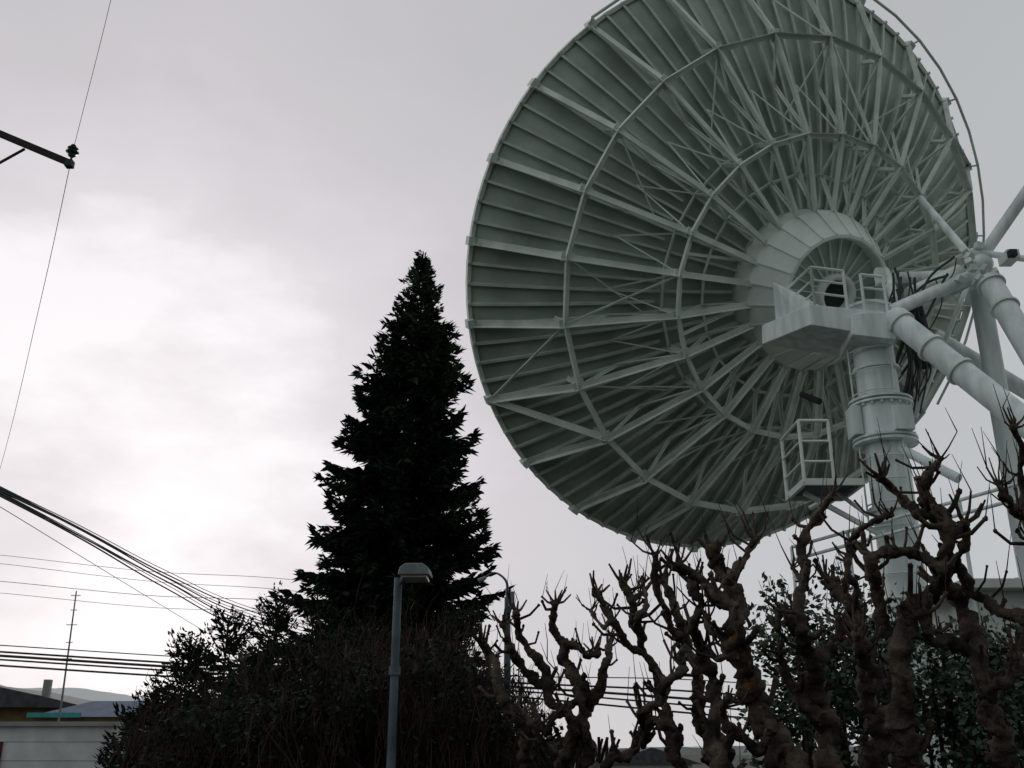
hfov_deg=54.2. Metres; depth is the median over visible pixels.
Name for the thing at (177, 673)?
fir sapling
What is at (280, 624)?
shrub
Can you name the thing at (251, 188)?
sky
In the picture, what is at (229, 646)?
fir sapling
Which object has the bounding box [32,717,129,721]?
walls
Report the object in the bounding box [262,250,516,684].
spruce tree
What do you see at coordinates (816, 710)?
pollarded tree
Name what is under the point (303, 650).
fir sapling
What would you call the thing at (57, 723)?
coping
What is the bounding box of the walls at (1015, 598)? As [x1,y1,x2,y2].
[871,591,1023,767]
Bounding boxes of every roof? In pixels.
[0,686,90,707]
[45,701,164,716]
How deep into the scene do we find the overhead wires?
19.38 m
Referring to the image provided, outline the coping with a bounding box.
[0,721,145,726]
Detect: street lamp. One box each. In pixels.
[386,563,432,767]
[478,572,514,699]
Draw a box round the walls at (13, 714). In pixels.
[0,708,58,720]
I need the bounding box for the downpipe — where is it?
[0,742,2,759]
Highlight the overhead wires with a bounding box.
[0,0,857,727]
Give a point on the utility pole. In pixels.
(72, 151)
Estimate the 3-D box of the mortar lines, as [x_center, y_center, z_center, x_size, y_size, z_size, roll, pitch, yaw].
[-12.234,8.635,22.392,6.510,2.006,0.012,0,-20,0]
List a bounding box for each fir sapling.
[92,679,183,767]
[94,706,146,767]
[103,627,228,765]
[146,600,271,726]
[189,637,292,727]
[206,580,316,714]
[226,626,342,762]
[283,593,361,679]
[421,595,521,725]
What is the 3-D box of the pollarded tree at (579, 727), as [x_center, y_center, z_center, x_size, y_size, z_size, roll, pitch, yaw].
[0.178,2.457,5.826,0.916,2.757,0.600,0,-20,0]
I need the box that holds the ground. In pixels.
[574,755,857,767]
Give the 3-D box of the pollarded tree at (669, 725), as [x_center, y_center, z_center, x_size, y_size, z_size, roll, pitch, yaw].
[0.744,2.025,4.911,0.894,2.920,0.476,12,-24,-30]
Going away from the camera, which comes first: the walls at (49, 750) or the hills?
the walls at (49, 750)
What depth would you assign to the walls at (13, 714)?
38.50 m
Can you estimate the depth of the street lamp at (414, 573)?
7.07 m
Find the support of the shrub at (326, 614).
on the ground
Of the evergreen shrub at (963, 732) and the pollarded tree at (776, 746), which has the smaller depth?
the pollarded tree at (776, 746)
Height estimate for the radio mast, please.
6.057 m
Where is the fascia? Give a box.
[26,713,80,717]
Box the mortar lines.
[0,741,110,760]
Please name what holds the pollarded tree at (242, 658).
on the ground
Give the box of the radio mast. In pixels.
[58,591,80,720]
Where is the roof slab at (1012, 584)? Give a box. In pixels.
[861,578,1023,627]
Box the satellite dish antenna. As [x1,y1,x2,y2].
[465,0,1023,767]
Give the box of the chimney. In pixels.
[42,679,52,695]
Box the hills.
[0,685,851,748]
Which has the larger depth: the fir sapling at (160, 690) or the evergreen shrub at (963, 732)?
the fir sapling at (160, 690)
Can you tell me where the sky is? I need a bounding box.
[0,0,1023,747]
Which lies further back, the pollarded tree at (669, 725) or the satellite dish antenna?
the satellite dish antenna
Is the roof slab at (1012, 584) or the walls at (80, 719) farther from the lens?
the walls at (80, 719)
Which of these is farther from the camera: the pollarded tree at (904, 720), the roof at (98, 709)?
the roof at (98, 709)
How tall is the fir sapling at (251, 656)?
2.674 m
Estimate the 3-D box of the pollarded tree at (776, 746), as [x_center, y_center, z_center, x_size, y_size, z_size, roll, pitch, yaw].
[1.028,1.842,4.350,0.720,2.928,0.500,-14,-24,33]
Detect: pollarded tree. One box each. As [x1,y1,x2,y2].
[225,605,502,767]
[468,571,617,767]
[575,508,741,767]
[655,488,807,767]
[757,452,892,767]
[819,384,1023,767]
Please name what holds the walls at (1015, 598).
on the ground
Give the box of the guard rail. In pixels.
[790,482,1023,767]
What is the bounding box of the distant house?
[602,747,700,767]
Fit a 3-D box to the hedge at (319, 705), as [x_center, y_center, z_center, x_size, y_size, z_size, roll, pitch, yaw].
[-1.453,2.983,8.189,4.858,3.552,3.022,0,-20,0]
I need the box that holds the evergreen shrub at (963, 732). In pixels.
[731,548,1023,767]
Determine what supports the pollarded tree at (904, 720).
on the ground
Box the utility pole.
[0,130,78,168]
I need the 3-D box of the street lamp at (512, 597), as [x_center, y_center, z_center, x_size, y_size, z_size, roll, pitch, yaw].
[-0.151,3.274,8.918,0.350,3.191,0.100,0,-20,0]
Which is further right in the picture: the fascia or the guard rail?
the guard rail
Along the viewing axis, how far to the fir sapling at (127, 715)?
10.87 m
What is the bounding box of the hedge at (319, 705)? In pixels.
[97,558,619,767]
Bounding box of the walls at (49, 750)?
[0,726,126,767]
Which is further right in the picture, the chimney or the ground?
the ground
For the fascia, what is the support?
attached to the roof at (98, 709)
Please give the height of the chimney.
0.700 m
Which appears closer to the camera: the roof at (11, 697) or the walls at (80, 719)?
the walls at (80, 719)

